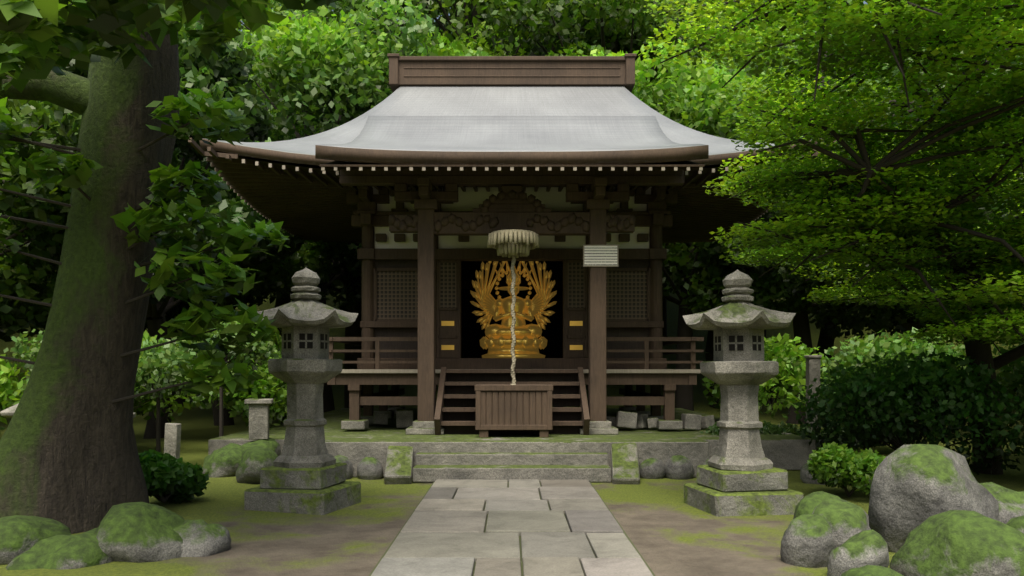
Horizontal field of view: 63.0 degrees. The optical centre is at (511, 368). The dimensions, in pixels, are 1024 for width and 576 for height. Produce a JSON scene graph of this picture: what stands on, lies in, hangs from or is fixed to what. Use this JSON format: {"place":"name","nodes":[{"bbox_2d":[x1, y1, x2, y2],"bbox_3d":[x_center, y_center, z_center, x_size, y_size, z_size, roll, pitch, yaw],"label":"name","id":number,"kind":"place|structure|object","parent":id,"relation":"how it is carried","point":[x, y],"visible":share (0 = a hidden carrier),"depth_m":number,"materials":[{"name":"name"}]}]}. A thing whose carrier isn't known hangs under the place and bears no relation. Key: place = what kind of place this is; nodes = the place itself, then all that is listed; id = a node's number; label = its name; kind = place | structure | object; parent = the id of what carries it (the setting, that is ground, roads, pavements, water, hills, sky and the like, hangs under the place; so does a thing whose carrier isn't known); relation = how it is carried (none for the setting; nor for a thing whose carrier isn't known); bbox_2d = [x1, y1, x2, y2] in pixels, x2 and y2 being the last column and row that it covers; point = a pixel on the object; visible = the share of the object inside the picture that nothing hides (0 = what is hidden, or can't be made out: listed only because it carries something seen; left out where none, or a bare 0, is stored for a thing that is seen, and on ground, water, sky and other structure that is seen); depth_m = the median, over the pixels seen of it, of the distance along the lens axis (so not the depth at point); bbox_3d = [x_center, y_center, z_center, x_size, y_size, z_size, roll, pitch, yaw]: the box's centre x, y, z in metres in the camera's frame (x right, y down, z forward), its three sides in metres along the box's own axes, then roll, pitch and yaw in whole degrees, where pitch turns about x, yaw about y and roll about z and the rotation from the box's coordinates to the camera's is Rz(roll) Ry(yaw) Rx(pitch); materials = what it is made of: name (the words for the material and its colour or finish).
{"place":"outdoors","nodes":[
{"label":"outdoors","id":0,"kind":"place"},
{"bbox_2d":[0,264,1023,575],"bbox_3d":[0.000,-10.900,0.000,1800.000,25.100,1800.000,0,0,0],"label":"ground","id":1,"kind":"structure","parent":0,"point":[666,528],"depth_m":8.79,"materials":[{"name":"green plant"}]},
{"bbox_2d":[0,0,342,533],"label":"tree","id":2,"kind":"object","parent":1,"relation":"on","point":[69,456],"depth_m":8.17,"materials":[{"name":"plant"}]},
{"bbox_2d":[244,463,360,514],"bbox_3d":[-2.430,1.381,9.798,1.211,0.516,1.214,0,0,0],"label":"lantern base","id":3,"kind":"object","parent":1,"relation":"on","point":[321,490],"visible":0.88,"depth_m":9.42,"materials":[{"name":"grey stone"}]},
{"bbox_2d":[257,267,357,467],"bbox_3d":[-2.420,-0.029,9.805,1.183,2.329,1.180,0,0,0],"label":"lantern","id":4,"kind":"object","parent":1,"relation":"on","point":[305,374],"visible":0.97,"depth_m":9.61,"materials":[{"name":"stone"}]},
{"bbox_2d":[284,333,326,348],"bbox_3d":[-2.418,-0.320,9.800,0.507,0.170,0.506,0,0,0],"label":"lantern window","id":5,"kind":"structure","parent":4,"relation":"attached to","point":[302,337],"depth_m":9.58,"materials":[{"name":"black"}]},
{"bbox_2d":[283,333,327,348],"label":"window muntins","id":6,"kind":"object","parent":4,"relation":"attached to","point":[305,341],"visible":0.73,"depth_m":9.62,"materials":[{"name":"grey stone"}]},
{"bbox_2d":[0,355,821,458],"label":"stone posts","id":7,"kind":"object","parent":1,"relation":"on","point":[258,419],"visible":0.46,"depth_m":12.76,"materials":[{"name":"grey stone"}]},
{"bbox_2d":[0,0,1023,438],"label":"forest","id":8,"kind":"object","parent":1,"relation":"on","point":[340,56],"depth_m":23.12,"materials":[{"name":"green plant"}]},
{"bbox_2d":[0,437,1023,575],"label":"mossy boulders","id":9,"kind":"object","parent":1,"relation":"on","point":[960,543],"visible":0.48,"depth_m":6.81,"materials":[{"name":"green plant"}]},
{"bbox_2d":[208,408,815,482],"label":"platform","id":10,"kind":"structure","parent":1,"relation":"on","point":[511,456],"depth_m":12.30,"materials":[{"name":"stone"}]},
{"bbox_2d":[434,367,589,434],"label":"stairs","id":11,"kind":"structure","parent":10,"relation":"on","point":[457,400],"depth_m":14.28,"materials":[{"name":"brown wood"}]},
{"bbox_2d":[406,420,617,434],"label":"post base stones","id":12,"kind":"object","parent":10,"relation":"on","point":[428,428],"visible":0.66,"depth_m":13.61,"materials":[{"name":"stone"}]},
{"bbox_2d":[340,167,683,420],"bbox_3d":[0.000,-1.246,14.534,5.700,4.233,2.367,0,0,0],"label":"kohai","id":13,"kind":"object","parent":10,"relation":"on","point":[516,212],"visible":0.94,"depth_m":13.80,"materials":[{"name":"brown wood"}]},
{"bbox_2d":[315,116,708,164],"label":"porch roof","id":14,"kind":"structure","parent":13,"relation":"on","point":[511,140],"depth_m":15.37,"materials":[{"name":"grey metal"}]},
{"bbox_2d":[388,190,635,232],"bbox_3d":[0.000,-2.599,13.811,4.085,0.729,0.087,0,0,0],"label":"carving","id":15,"kind":"object","parent":14,"relation":"attached to","point":[472,225],"visible":1,"depth_m":13.78,"materials":[{"name":"brown wood"}]},
{"bbox_2d":[319,161,704,170],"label":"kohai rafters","id":16,"kind":"object","parent":13,"relation":"attached to","point":[341,165],"visible":0.41,"depth_m":12.62,"materials":[{"name":"brown wood"}]},
{"bbox_2d":[487,229,539,384],"bbox_3d":[0.022,-0.900,13.547,0.856,2.600,0.860,0,0,0],"label":"rope","id":17,"kind":"object","parent":13,"relation":"hanging from","point":[516,242],"depth_m":13.38,"materials":[{"name":"beige fabric"}]},
{"bbox_2d":[583,245,617,266],"bbox_3d":[1.460,-1.860,13.755,0.580,0.360,0.020,0,0,0],"label":"sign frame","id":18,"kind":"object","parent":13,"relation":"attached to","point":[600,265],"visible":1,"depth_m":13.74,"materials":[{"name":"grey wood"}]},
{"bbox_2d":[584,246,616,264],"bbox_3d":[1.460,-1.860,13.750,0.540,0.320,0.020,0,0,0],"label":"sign","id":19,"kind":"object","parent":18,"relation":"in","point":[600,255],"visible":1,"depth_m":13.74,"materials":[{"name":"white wood"}]},
{"bbox_2d":[475,384,552,437],"bbox_3d":[0.030,0.660,13.300,1.220,0.820,0.650,0,0,0],"label":"offering box","id":20,"kind":"object","parent":10,"relation":"on","point":[514,407],"visible":1,"depth_m":13.00,"materials":[{"name":"brown wood"}]},
{"bbox_2d":[341,406,714,429],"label":"stones","id":21,"kind":"object","parent":10,"relation":"on","point":[629,417],"visible":0.66,"depth_m":15.10,"materials":[{"name":"stone"}]},
{"bbox_2d":[327,337,703,419],"bbox_3d":[0.000,0.172,18.215,6.810,1.475,6.850,0,0,0],"label":"veranda frame","id":22,"kind":"object","parent":21,"relation":"on","point":[384,397],"visible":0.49,"depth_m":14.84,"materials":[{"name":"brown wood"}]},
{"bbox_2d":[384,443,639,483],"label":"stair side stones","id":23,"kind":"object","parent":1,"relation":"on","point":[624,464],"visible":0.79,"depth_m":11.86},
{"bbox_2d":[0,321,1023,503],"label":"shrub","id":24,"kind":"object","parent":1,"relation":"on","point":[881,383],"depth_m":12.51,"materials":[{"name":"green plant"}]},
{"bbox_2d":[334,455,708,479],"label":"edge stones","id":25,"kind":"object","parent":1,"relation":"on","point":[678,467],"visible":0.44,"depth_m":12.14,"materials":[{"name":"grey stone"}]},
{"bbox_2d":[173,444,1023,575],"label":"rocks","id":26,"kind":"object","parent":1,"relation":"on","point":[913,486],"visible":0.66,"depth_m":7.09,"materials":[{"name":"grey stone"}]},
{"bbox_2d":[683,465,803,516],"bbox_3d":[2.646,1.385,9.656,1.170,0.506,1.148,0,0,0],"label":"lantern base","id":27,"kind":"object","parent":1,"relation":"on","point":[714,491],"visible":0.85,"depth_m":9.24,"materials":[{"name":"grey stone"}]},
{"bbox_2d":[642,0,1023,474],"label":"maple","id":28,"kind":"object","parent":1,"relation":"on","point":[926,26],"depth_m":10.02,"materials":[{"name":"green plant"}]},
{"bbox_2d":[369,479,654,575],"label":"path","id":29,"kind":"structure","parent":0,"point":[441,533],"depth_m":7.80,"materials":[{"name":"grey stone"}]},
{"bbox_2d":[341,369,700,372],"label":"veranda floor","id":30,"kind":"structure","parent":0,"point":[584,371],"depth_m":14.75,"materials":[{"name":"brown wood"}]},
{"bbox_2d":[240,1,870,34],"label":"sky","id":31,"kind":"structure","parent":0,"point":[864,2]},
{"bbox_2d":[683,269,795,470],"bbox_3d":[2.612,-0.006,9.666,1.190,2.295,1.255,0,0,0],"label":"lantern","id":32,"kind":"object","parent":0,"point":[739,377],"visible":1,"depth_m":9.46,"materials":[{"name":"stone"}]},
{"bbox_2d":[715,336,760,350],"bbox_3d":[2.617,-0.291,9.665,0.524,0.167,0.527,0,0,0],"label":"lantern window","id":33,"kind":"structure","parent":32,"relation":"attached to","point":[732,346],"depth_m":9.45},
{"bbox_2d":[715,336,760,350],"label":"window muntins","id":34,"kind":"object","parent":33,"relation":"attached to","point":[736,342],"visible":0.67,"depth_m":9.44,"materials":[{"name":"grey stone"}]},
{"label":"hall floor","id":35,"kind":"structure","parent":0,"visible":0},
{"bbox_2d":[338,177,685,368],"bbox_3d":[0.000,-1.845,18.483,6.600,3.810,6.765,0,0,0],"label":"temple wall framing","id":36,"kind":"object","parent":35,"relation":"on","point":[367,217],"visible":0.46,"depth_m":15.57,"materials":[{"name":"brown wood"}]},
{"bbox_2d":[370,186,651,248],"bbox_3d":[0.000,-2.915,18.520,5.400,1.350,5.640,0,0,0],"label":"plaster","id":37,"kind":"object","parent":36,"relation":"attached to","point":[470,199],"visible":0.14,"depth_m":15.71,"materials":[{"name":"white"}]},
{"bbox_2d":[375,260,648,357],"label":"wall panels","id":38,"kind":"object","parent":36,"relation":"attached to","point":[413,332],"visible":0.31,"depth_m":15.71,"materials":[{"name":"brown wood"}]},
{"bbox_2d":[188,138,835,245],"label":"eaves","id":39,"kind":"object","parent":36,"relation":"attached to","point":[307,205],"visible":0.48,"depth_m":16.31,"materials":[{"name":"brown wood"}]},
{"bbox_2d":[199,86,823,169],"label":"roof","id":40,"kind":"structure","parent":39,"relation":"on","point":[511,101],"depth_m":17.45,"materials":[{"name":"grey metal"}]},
{"bbox_2d":[387,53,636,91],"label":"ridge","id":41,"kind":"structure","parent":40,"relation":"on","point":[511,70],"depth_m":18.27,"materials":[{"name":"brown wood"}]},
{"bbox_2d":[206,157,817,242],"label":"rafter ends","id":42,"kind":"object","parent":39,"relation":"attached to","point":[499,169],"visible":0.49,"depth_m":12.61,"materials":[{"name":"white wood"}]},
{"bbox_2d":[461,261,562,357],"bbox_3d":[0.000,-1.430,18.820,5.200,3.180,4.840,0,0,0],"label":"doorway opening","id":43,"kind":"object","parent":36,"relation":"attached to","point":[472,332],"depth_m":21.24,"materials":[{"name":"black"}]},
{"bbox_2d":[374,260,649,357],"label":"lattice frames","id":44,"kind":"structure","parent":36,"relation":"attached to","point":[448,335],"depth_m":15.63,"materials":[{"name":"brown wood"}]},
{"bbox_2d":[377,263,646,318],"bbox_3d":[0.000,-1.445,15.682,5.120,1.090,0.085,0,0,0],"label":"lattice","id":45,"kind":"object","parent":44,"relation":"in","point":[397,294],"visible":0.75,"depth_m":15.68,"materials":[{"name":"brown wood"}]},
{"bbox_2d":[441,321,582,349],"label":"fittings","id":46,"kind":"object","parent":44,"relation":"attached to","point":[451,323],"visible":1,"depth_m":15.62,"materials":[{"name":"gold metal"}]},
{"bbox_2d":[470,261,556,357],"bbox_3d":[-0.006,-1.280,16.780,1.449,2.179,1.356,0,0,40],"label":"statue","id":47,"kind":"object","parent":35,"relation":"on","point":[498,343],"visible":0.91,"depth_m":16.67,"materials":[{"name":"gold metal"}]}
]}

